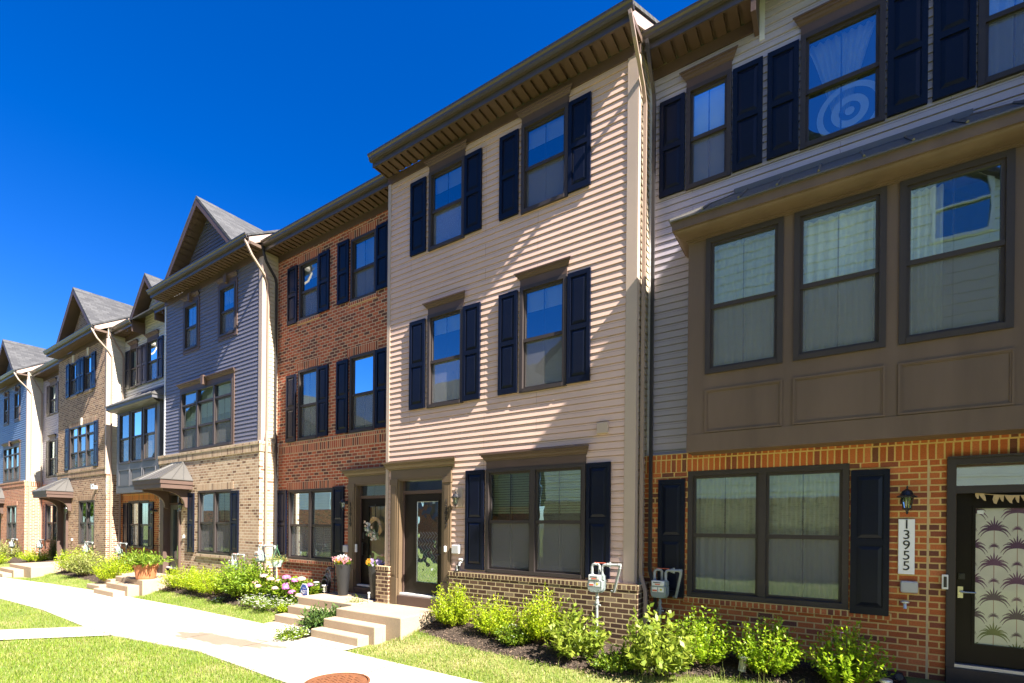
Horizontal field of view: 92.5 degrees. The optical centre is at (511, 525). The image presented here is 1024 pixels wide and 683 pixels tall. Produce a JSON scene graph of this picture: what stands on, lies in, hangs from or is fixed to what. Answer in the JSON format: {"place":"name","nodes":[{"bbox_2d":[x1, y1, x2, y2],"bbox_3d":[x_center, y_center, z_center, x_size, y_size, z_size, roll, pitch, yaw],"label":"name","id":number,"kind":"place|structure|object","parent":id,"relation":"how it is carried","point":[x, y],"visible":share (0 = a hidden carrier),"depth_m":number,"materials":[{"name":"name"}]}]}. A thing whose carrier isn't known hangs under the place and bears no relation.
{"place":"outdoors","nodes":[
{"label":"outdoors","id":0,"kind":"place"},
{"bbox_2d":[0,577,481,682],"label":"walk","id":1,"kind":"structure","parent":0,"point":[256,646],"depth_m":9.59,"materials":[{"name":"concrete"}]},
{"bbox_2d":[271,623,309,640],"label":"flowering plant","id":2,"kind":"object","parent":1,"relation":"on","point":[292,633],"visible":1,"depth_m":9.33,"materials":[{"name":"green plant"}]},
{"bbox_2d":[304,672,369,682],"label":"manhole cover","id":3,"kind":"object","parent":1,"relation":"on","point":[346,677],"visible":1,"depth_m":6.92,"materials":[{"name":"metal"}]},
{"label":"mulch bed","id":4,"kind":"structure","parent":1,"relation":"on","visible":0},
{"bbox_2d":[294,602,340,629],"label":"leafy plant","id":5,"kind":"object","parent":4,"relation":"on","point":[317,616],"visible":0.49,"depth_m":9.93,"materials":[{"name":"green plant"}]},
{"bbox_2d":[0,0,697,352],"label":"sky","id":6,"kind":"structure","parent":0,"point":[115,115],"materials":[{"name":"blue"}]},
{"bbox_2d":[0,548,945,682],"bbox_3d":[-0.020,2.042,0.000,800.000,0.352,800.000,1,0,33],"label":"lawn","id":7,"kind":"structure","parent":0,"point":[640,680],"depth_m":7.73,"materials":[{"name":"plant"}]},
{"bbox_2d":[0,339,53,556],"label":"townhouse","id":8,"kind":"structure","parent":7,"relation":"on","point":[20,426],"depth_m":26.23,"materials":[{"name":"white"}]},
{"bbox_2d":[4,397,7,423],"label":"window","id":9,"kind":"structure","parent":8,"relation":"in","point":[5,399],"depth_m":27.88,"materials":[{"name":"glass"}]},
{"bbox_2d":[3,445,18,482],"bbox_3d":[-27.695,-3.416,27.145,3.100,1.900,0.127,1,0,33],"label":"window","id":10,"kind":"structure","parent":8,"relation":"in","point":[11,454],"depth_m":27.27,"materials":[{"name":"blue glass"}]},
{"bbox_2d":[7,505,16,539],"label":"window","id":11,"kind":"structure","parent":8,"relation":"in","point":[11,510],"depth_m":26.73,"materials":[{"name":"grey glass"}]},
{"bbox_2d":[14,391,18,420],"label":"window","id":12,"kind":"structure","parent":8,"relation":"in","point":[16,395],"depth_m":26.76,"materials":[{"name":"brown glass"}]},
{"bbox_2d":[0,556,55,562],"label":"mulch bed","id":13,"kind":"object","parent":7,"relation":"on","point":[13,559],"visible":0.2,"depth_m":23.69,"materials":[{"name":"soil"}]},
{"bbox_2d":[0,540,20,557],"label":"shrub","id":14,"kind":"object","parent":13,"relation":"on","point":[7,551],"visible":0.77,"depth_m":25.54,"materials":[{"name":"green plant"}]},
{"bbox_2d":[16,546,53,561],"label":"shrub","id":15,"kind":"object","parent":13,"relation":"on","point":[29,555],"visible":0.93,"depth_m":23.06,"materials":[{"name":"green plant"}]},
{"bbox_2d":[48,534,55,559],"bbox_3d":[-21.925,0.962,23.530,0.582,1.361,0.570,1,0,-28],"label":"conifer","id":16,"kind":"object","parent":13,"relation":"on","point":[52,549],"visible":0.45,"depth_m":23.40,"materials":[{"name":"green plant"}]},
{"bbox_2d":[0,561,64,577],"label":"concrete steps","id":17,"kind":"structure","parent":7,"relation":"on","point":[30,570],"depth_m":19.46,"materials":[{"name":"beige concrete"}]},
{"bbox_2d":[29,359,58,554],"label":"townhouse","id":18,"kind":"structure","parent":7,"relation":"on","point":[48,373],"depth_m":25.39,"materials":[{"name":"grey"}]},
{"bbox_2d":[46,504,56,540],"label":"window","id":19,"kind":"structure","parent":18,"relation":"in","point":[51,514],"depth_m":25.32,"materials":[{"name":"brown glass"}]},
{"bbox_2d":[49,439,54,476],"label":"window","id":20,"kind":"structure","parent":18,"relation":"in","point":[51,442],"depth_m":25.29,"materials":[{"name":"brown glass"}]},
{"bbox_2d":[49,383,55,414],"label":"window","id":21,"kind":"structure","parent":18,"relation":"in","point":[52,387],"depth_m":25.33,"materials":[{"name":"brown glass"}]},
{"bbox_2d":[31,287,132,564],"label":"townhouse","id":22,"kind":"structure","parent":7,"relation":"on","point":[81,495],"depth_m":20.89,"materials":[{"name":"beige brick"}]},
{"bbox_2d":[70,361,75,396],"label":"window","id":23,"kind":"structure","parent":22,"relation":"in","point":[73,365],"depth_m":22.01,"materials":[{"name":"brown glass"}]},
{"bbox_2d":[69,421,93,469],"bbox_3d":[-18.630,-3.439,21.275,3.000,1.880,0.127,1,0,33],"label":"window","id":24,"kind":"structure","parent":22,"relation":"in","point":[81,437],"depth_m":21.39,"materials":[{"name":"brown glass"}]},
{"bbox_2d":[84,354,90,390],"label":"window","id":25,"kind":"structure","parent":22,"relation":"in","point":[87,385],"depth_m":21.00,"materials":[{"name":"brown glass"}]},
{"bbox_2d":[78,500,105,545],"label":"window","id":26,"kind":"structure","parent":22,"relation":"in","point":[86,507],"depth_m":20.87,"materials":[{"name":"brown glass"}]},
{"bbox_2d":[56,570,112,582],"bbox_3d":[-15.021,1.879,18.300,6.480,0.411,2.015,1,0,33],"label":"mulch bed","id":27,"kind":"object","parent":7,"relation":"on","point":[90,577],"visible":0.15,"depth_m":18.34,"materials":[{"name":"soil"}]},
{"bbox_2d":[51,545,98,571],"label":"shrub","id":28,"kind":"object","parent":27,"relation":"on","point":[63,558],"visible":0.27,"depth_m":19.11,"materials":[{"name":"green plant"}]},
{"bbox_2d":[61,547,113,575],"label":"shrub","id":29,"kind":"object","parent":27,"relation":"on","point":[81,568],"visible":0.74,"depth_m":18.11,"materials":[{"name":"green plant"}]},
{"bbox_2d":[90,552,133,580],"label":"shrub","id":30,"kind":"object","parent":27,"relation":"on","point":[105,574],"visible":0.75,"depth_m":16.16,"materials":[{"name":"green plant"}]},
{"bbox_2d":[108,546,146,570],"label":"shrub","id":31,"kind":"object","parent":27,"relation":"on","point":[124,558],"visible":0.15,"depth_m":17.49,"materials":[{"name":"green plant"}]},
{"bbox_2d":[87,569,157,589],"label":"concrete steps","id":32,"kind":"structure","parent":7,"relation":"on","point":[99,584],"depth_m":16.08,"materials":[{"name":"beige concrete"}]},
{"bbox_2d":[93,573,185,596],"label":"concrete steps","id":33,"kind":"structure","parent":7,"relation":"on","point":[127,585],"depth_m":14.79,"materials":[{"name":"beige concrete"}]},
{"bbox_2d":[121,548,173,579],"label":"potted plant","id":34,"kind":"object","parent":33,"relation":"on","point":[144,566],"visible":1,"depth_m":14.77,"materials":[{"name":"green plant"}]},
{"bbox_2d":[105,273,182,567],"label":"townhouse","id":35,"kind":"structure","parent":7,"relation":"on","point":[138,410],"depth_m":18.82,"materials":[{"name":"beige"}]},
{"bbox_2d":[114,542,126,555],"bbox_3d":[-14.885,1.268,18.770,0.846,1.296,0.340,1,0,33],"label":"gas meter","id":36,"kind":"object","parent":35,"relation":"attached to","point":[117,548],"visible":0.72,"depth_m":18.80,"materials":[{"name":"grey paint"}]},
{"bbox_2d":[119,411,129,464],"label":"window","id":37,"kind":"structure","parent":35,"relation":"in","point":[124,443],"depth_m":19.12,"materials":[{"name":"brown glass"}]},
{"bbox_2d":[129,346,137,388],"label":"window","id":38,"kind":"structure","parent":35,"relation":"in","point":[133,352],"depth_m":19.85,"materials":[{"name":"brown glass"}]},
{"bbox_2d":[128,500,148,548],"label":"window","id":39,"kind":"structure","parent":35,"relation":"in","point":[137,531],"depth_m":19.35,"materials":[{"name":"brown glass"}]},
{"bbox_2d":[130,407,154,462],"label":"window","id":40,"kind":"structure","parent":35,"relation":"in","point":[137,414],"depth_m":18.36,"materials":[{"name":"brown glass"}]},
{"bbox_2d":[143,403,155,460],"bbox_3d":[-13.116,-3.381,17.786,1.010,1.990,0.112,1,0,33],"label":"window","id":41,"kind":"structure","parent":35,"relation":"in","point":[149,439],"depth_m":17.85,"materials":[{"name":"blue glass"}]},
{"bbox_2d":[146,337,157,382],"bbox_3d":[-13.754,-6.342,18.796,0.970,1.620,0.127,1,0,33],"label":"window","id":42,"kind":"structure","parent":35,"relation":"in","point":[152,345],"depth_m":18.88,"materials":[{"name":"blue glass"}]},
{"bbox_2d":[131,196,314,577],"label":"townhouse","id":43,"kind":"structure","parent":7,"relation":"on","point":[209,482],"depth_m":14.87,"materials":[{"name":"grey brick"}]},
{"bbox_2d":[170,505,177,566],"bbox_3d":[-11.230,0.340,16.448,0.960,2.085,0.055,1,0,33],"label":"door","id":44,"kind":"structure","parent":43,"relation":"in","point":[172,521],"depth_m":16.61,"materials":[{"name":"grey paint"}]},
{"bbox_2d":[184,300,197,350],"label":"window","id":45,"kind":"structure","parent":43,"relation":"in","point":[190,310],"depth_m":15.99,"materials":[{"name":"blue glass"}]},
{"bbox_2d":[180,378,231,451],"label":"window","id":46,"kind":"structure","parent":43,"relation":"in","point":[206,411],"depth_m":15.46,"materials":[{"name":"glass"}]},
{"bbox_2d":[198,489,231,555],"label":"window","id":47,"kind":"structure","parent":43,"relation":"in","point":[213,505],"depth_m":14.84,"materials":[{"name":"grey glass"}]},
{"bbox_2d":[219,281,235,337],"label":"window","id":48,"kind":"structure","parent":43,"relation":"in","point":[226,293],"depth_m":14.74,"materials":[{"name":"blue glass"}]},
{"bbox_2d":[228,553,244,571],"bbox_3d":[-7.609,1.372,13.680,0.628,1.244,0.312,1,0,20],"label":"gas meter","id":49,"kind":"object","parent":43,"relation":"attached to","point":[232,559],"visible":0.52,"depth_m":13.65,"materials":[{"name":"grey paint"}]},
{"bbox_2d":[161,585,291,612],"bbox_3d":[-7.581,1.896,13.636,6.840,0.304,1.528,1,0,33],"label":"mulch bed","id":50,"kind":"object","parent":7,"relation":"on","point":[189,593],"visible":0.18,"depth_m":13.38,"materials":[{"name":"soil"}]},
{"bbox_2d":[158,562,204,589],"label":"shrub","id":51,"kind":"object","parent":50,"relation":"on","point":[171,580],"visible":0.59,"depth_m":14.60,"materials":[{"name":"green plant"}]},
{"bbox_2d":[175,568,217,591],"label":"shrub","id":52,"kind":"object","parent":50,"relation":"on","point":[189,586],"visible":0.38,"depth_m":14.05,"materials":[{"name":"green plant"}]},
{"bbox_2d":[188,564,226,594],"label":"shrub","id":53,"kind":"object","parent":50,"relation":"on","point":[206,588],"visible":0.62,"depth_m":13.54,"materials":[{"name":"green plant"}]},
{"bbox_2d":[211,555,275,597],"bbox_3d":[-7.144,1.344,13.076,1.556,1.135,1.629,1,0,33],"label":"shrub","id":54,"kind":"object","parent":50,"relation":"on","point":[238,584],"visible":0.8,"depth_m":12.76,"materials":[{"name":"green plant"}]},
{"bbox_2d":[236,592,275,606],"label":"flowering plant","id":55,"kind":"object","parent":50,"relation":"on","point":[250,600],"visible":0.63,"depth_m":12.16,"materials":[{"name":"green plant"}]},
{"bbox_2d":[250,574,285,597],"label":"hydrangea","id":56,"kind":"object","parent":50,"relation":"on","point":[259,588],"visible":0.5,"depth_m":12.57,"materials":[{"name":"green plant"}]},
{"bbox_2d":[251,595,290,609],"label":"flowering plant","id":57,"kind":"object","parent":50,"relation":"on","point":[264,604],"visible":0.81,"depth_m":11.73,"materials":[{"name":"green plant"}]},
{"bbox_2d":[268,575,305,598],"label":"hydrangea","id":58,"kind":"object","parent":50,"relation":"on","point":[277,590],"visible":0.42,"depth_m":12.24,"materials":[{"name":"green plant"}]},
{"bbox_2d":[278,595,297,607],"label":"flowering plant","id":59,"kind":"object","parent":50,"relation":"on","point":[293,601],"visible":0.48,"depth_m":11.53,"materials":[{"name":"green plant"}]},
{"bbox_2d":[281,576,323,599],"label":"hydrangea","id":60,"kind":"object","parent":50,"relation":"on","point":[294,589],"visible":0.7,"depth_m":11.89,"materials":[{"name":"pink plant"}]},
{"bbox_2d":[275,591,375,626],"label":"concrete steps","id":61,"kind":"structure","parent":7,"relation":"on","point":[306,602],"depth_m":10.94,"materials":[{"name":"beige concrete"}]},
{"bbox_2d":[332,554,352,595],"bbox_3d":[-4.008,1.145,11.596,0.599,0.994,0.491,1,0,33],"label":"flower planter","id":62,"kind":"object","parent":61,"relation":"on","point":[343,567],"visible":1,"depth_m":11.49,"materials":[{"name":"grey plastic"}]},
{"bbox_2d":[366,558,384,599],"bbox_3d":[-3.075,1.185,11.115,0.544,0.931,0.469,1,0,33],"label":"flower planter","id":63,"kind":"object","parent":61,"relation":"on","point":[373,563],"visible":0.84,"depth_m":10.97,"materials":[{"name":"grey plastic"}]},
{"bbox_2d":[320,562,334,592],"bbox_3d":[-4.509,1.352,12.122,0.543,1.030,0.241,1,0,43],"label":"hose stand","id":64,"kind":"object","parent":7,"relation":"on","point":[326,578],"visible":0.73,"depth_m":12.16,"materials":[{"name":"black metal"}]},
{"bbox_2d":[259,171,399,594],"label":"townhouse","id":65,"kind":"structure","parent":7,"relation":"on","point":[330,383],"depth_m":12.62,"materials":[{"name":"red brick"}]},
{"bbox_2d":[254,544,275,578],"bbox_3d":[-6.508,1.230,13.073,0.803,1.479,0.340,1,0,33],"label":"gas meter","id":66,"kind":"object","parent":65,"relation":"attached to","point":[259,556],"visible":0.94,"depth_m":13.09,"materials":[{"name":"grey paint"}]},
{"bbox_2d":[265,545,287,566],"bbox_3d":[-6.157,0.778,12.762,0.616,0.565,0.582,1,0,33],"label":"hanging basket","id":67,"kind":"object","parent":66,"relation":"hanging from","point":[276,562],"visible":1,"depth_m":12.69,"materials":[{"name":"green plastic"}]},
{"bbox_2d":[297,365,317,440],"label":"window","id":68,"kind":"structure","parent":65,"relation":"in","point":[307,378],"depth_m":13.35,"materials":[{"name":"glass"}]},
{"bbox_2d":[299,256,318,320],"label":"window","id":69,"kind":"structure","parent":65,"relation":"in","point":[308,270],"depth_m":13.36,"materials":[{"name":"blue glass"}]},
{"bbox_2d":[287,488,332,561],"bbox_3d":[-5.405,-0.037,13.173,1.960,1.910,0.127,1,0,33],"label":"window","id":70,"kind":"structure","parent":65,"relation":"in","point":[309,510],"depth_m":13.13,"materials":[{"name":"grey glass"}]},
{"bbox_2d":[349,350,374,432],"bbox_3d":[-3.660,-3.275,12.057,0.930,1.920,0.127,1,0,33],"label":"window","id":71,"kind":"structure","parent":65,"relation":"in","point":[361,366],"depth_m":12.09,"materials":[{"name":"blue glass"}]},
{"bbox_2d":[350,228,375,301],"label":"window","id":72,"kind":"structure","parent":65,"relation":"in","point":[363,247],"depth_m":12.13,"materials":[{"name":"blue glass"}]},
{"bbox_2d":[364,504,381,540],"bbox_3d":[-3.351,-0.086,11.803,0.566,0.892,0.153,1,0,33],"label":"wreath","id":73,"kind":"object","parent":65,"relation":"attached to","point":[373,535],"visible":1,"depth_m":11.79,"materials":[{"name":"brown plant"}]},
{"bbox_2d":[361,498,384,584],"bbox_3d":[-3.215,0.387,11.832,1.270,2.105,0.100,1,0,33],"label":"door","id":74,"kind":"structure","parent":65,"relation":"in","point":[366,503],"depth_m":12.09,"materials":[{"name":"brown paint"}]},
{"bbox_2d":[311,602,438,647],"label":"concrete steps","id":75,"kind":"structure","parent":7,"relation":"on","point":[372,623],"depth_m":9.29,"materials":[{"name":"beige concrete"}]},
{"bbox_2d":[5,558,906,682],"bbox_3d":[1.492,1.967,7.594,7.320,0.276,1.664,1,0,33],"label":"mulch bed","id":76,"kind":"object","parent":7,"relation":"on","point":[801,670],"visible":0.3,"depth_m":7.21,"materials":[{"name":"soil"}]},
{"bbox_2d":[427,582,477,626],"bbox_3d":[-1.100,1.477,9.329,0.984,0.881,1.017,1,0,6],"label":"shrub","id":77,"kind":"object","parent":76,"relation":"on","point":[445,609],"visible":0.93,"depth_m":9.15,"materials":[{"name":"green plant"}]},
{"bbox_2d":[470,593,517,635],"bbox_3d":[-0.307,1.562,8.705,0.977,0.751,0.972,1,0,33],"label":"shrub","id":78,"kind":"object","parent":76,"relation":"on","point":[487,624],"visible":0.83,"depth_m":8.57,"materials":[{"name":"green plant"}]},
{"bbox_2d":[492,621,533,646],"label":"shrub","id":79,"kind":"object","parent":76,"relation":"on","point":[508,635],"visible":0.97,"depth_m":8.05,"materials":[{"name":"green plant"}]},
{"bbox_2d":[518,582,568,642],"bbox_3d":[0.502,1.435,8.145,0.944,1.026,0.901,1,0,33],"label":"shrub","id":80,"kind":"object","parent":76,"relation":"on","point":[538,625],"visible":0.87,"depth_m":8.02,"materials":[{"name":"green plant"}]},
{"bbox_2d":[561,597,582,634],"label":"leafy plant","id":81,"kind":"object","parent":76,"relation":"on","point":[573,606],"visible":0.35,"depth_m":7.69,"materials":[{"name":"green plant"}]},
{"bbox_2d":[542,608,611,659],"bbox_3d":[0.992,1.622,7.463,1.092,0.786,0.993,1,0,4],"label":"leafy plant","id":82,"kind":"object","parent":76,"relation":"on","point":[589,642],"visible":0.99,"depth_m":7.32,"materials":[{"name":"green plant"}]},
{"bbox_2d":[588,562,621,631],"bbox_3d":[1.444,1.322,7.642,0.518,1.531,0.296,1,0,16],"label":"gas meter","id":83,"kind":"object","parent":76,"relation":"on","point":[597,584],"visible":1,"depth_m":7.59,"materials":[{"name":"grey paint"}]},
{"bbox_2d":[585,645,637,672],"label":"weeds","id":84,"kind":"object","parent":76,"relation":"on","point":[616,660],"visible":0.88,"depth_m":6.87,"materials":[{"name":"green plant"}]},
{"bbox_2d":[613,603,699,675],"bbox_3d":[2.022,1.550,6.704,1.122,0.971,1.199,1,0,-5],"label":"leafy plant","id":85,"kind":"object","parent":76,"relation":"on","point":[666,656],"visible":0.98,"depth_m":6.55,"materials":[{"name":"green plant"}]},
{"bbox_2d":[651,568,681,635],"bbox_3d":[2.402,1.355,7.659,0.467,1.418,0.283,1,0,12],"label":"gas meter","id":86,"kind":"object","parent":76,"relation":"on","point":[659,589],"visible":0.99,"depth_m":7.60,"materials":[{"name":"grey paint"}]},
{"bbox_2d":[669,603,736,666],"bbox_3d":[2.634,1.525,6.882,0.945,0.856,0.969,1,0,33],"label":"shrub","id":87,"kind":"object","parent":76,"relation":"on","point":[703,644],"visible":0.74,"depth_m":6.74,"materials":[{"name":"green plant"}]},
{"bbox_2d":[738,655,747,672],"bbox_3d":[3.051,1.895,6.498,0.135,0.350,0.133,10,5,33],"label":"solar light","id":88,"kind":"object","parent":76,"relation":"on","point":[742,666],"visible":0.79,"depth_m":6.46,"materials":[{"name":"grey plastic"}]},
{"bbox_2d":[730,615,806,676],"bbox_3d":[3.347,1.552,6.421,0.947,0.822,0.881,1,0,33],"label":"shrub","id":89,"kind":"object","parent":76,"relation":"on","point":[774,659],"visible":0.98,"depth_m":6.27,"materials":[{"name":"green plant"}]},
{"bbox_2d":[802,619,896,682],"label":"shrub","id":90,"kind":"object","parent":76,"relation":"on","point":[860,669],"visible":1,"depth_m":5.83,"materials":[{"name":"green plant"}]},
{"bbox_2d":[367,0,666,646],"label":"townhouse","id":91,"kind":"structure","parent":7,"relation":"on","point":[517,324],"depth_m":8.81,"materials":[{"name":"beige plastic"}]},
{"bbox_2d":[404,493,441,595],"bbox_3d":[-1.852,0.380,10.251,1.120,2.105,0.122,1,0,33],"label":"door","id":92,"kind":"structure","parent":91,"relation":"in","point":[423,512],"depth_m":10.30,"materials":[{"name":"brown paint"}]},
{"bbox_2d":[426,305,463,408],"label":"window","id":93,"kind":"structure","parent":91,"relation":"in","point":[444,328],"depth_m":9.95,"materials":[{"name":"blue glass"}]},
{"bbox_2d":[428,155,464,251],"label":"window","id":94,"kind":"structure","parent":91,"relation":"in","point":[446,183],"depth_m":9.93,"materials":[{"name":"blue glass"}]},
{"bbox_2d":[485,463,585,578],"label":"window","id":95,"kind":"structure","parent":91,"relation":"in","point":[535,516],"depth_m":8.70,"materials":[{"name":"grey glass"}]},
{"bbox_2d":[519,273,566,392],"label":"window","id":96,"kind":"structure","parent":91,"relation":"in","point":[543,304],"depth_m":8.70,"materials":[{"name":"blue glass"}]},
{"bbox_2d":[520,102,567,214],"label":"window","id":97,"kind":"structure","parent":91,"relation":"in","point":[544,139],"depth_m":8.68,"materials":[{"name":"blue glass"}]},
{"bbox_2d":[640,0,1023,682],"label":"townhouse","id":98,"kind":"structure","parent":7,"relation":"on","point":[834,410],"depth_m":6.54,"materials":[{"name":"brown"}]},
{"bbox_2d":[685,68,731,190],"bbox_3d":[3.104,-6.181,7.722,0.670,1.620,0.177,1,0,33],"label":"window","id":99,"kind":"structure","parent":98,"relation":"in","point":[708,102],"depth_m":7.71,"materials":[{"name":"blue glass"}]},
{"bbox_2d":[705,216,805,374],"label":"window","id":100,"kind":"structure","parent":98,"relation":"in","point":[744,293],"depth_m":7.03,"materials":[{"name":"grey glass"}]},
{"bbox_2d":[687,463,849,609],"bbox_3d":[3.718,0.133,7.264,2.100,1.965,0.287,1,0,33],"label":"window","id":101,"kind":"structure","parent":98,"relation":"in","point":[775,535],"depth_m":7.16,"materials":[{"name":"glass"}]},
{"bbox_2d":[800,0,885,150],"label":"window","id":102,"kind":"structure","parent":98,"relation":"in","point":[851,47],"depth_m":6.90,"materials":[{"name":"blue glass"}]},
{"bbox_2d":[774,186,911,360],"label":"window","id":103,"kind":"structure","parent":98,"relation":"in","point":[840,307],"depth_m":6.41,"materials":[{"name":"grey glass"}]},
{"bbox_2d":[873,148,1015,344],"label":"window","id":104,"kind":"structure","parent":98,"relation":"in","point":[958,278],"depth_m":5.84,"materials":[{"name":"grey glass"}]},
{"bbox_2d":[955,492,1023,669],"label":"door","id":105,"kind":"structure","parent":98,"relation":"in","point":[989,601],"depth_m":5.92,"materials":[{"name":"brown paint"}]},
{"bbox_2d":[975,493,1023,503],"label":"bunting","id":106,"kind":"object","parent":98,"relation":"hanging from","point":[1009,498],"visible":1,"depth_m":5.78,"materials":[{"name":"beige fabric"}]},
{"bbox_2d":[977,0,1023,87],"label":"window","id":107,"kind":"structure","parent":98,"relation":"in","point":[1000,45],"depth_m":5.90,"materials":[{"name":"blue glass"}]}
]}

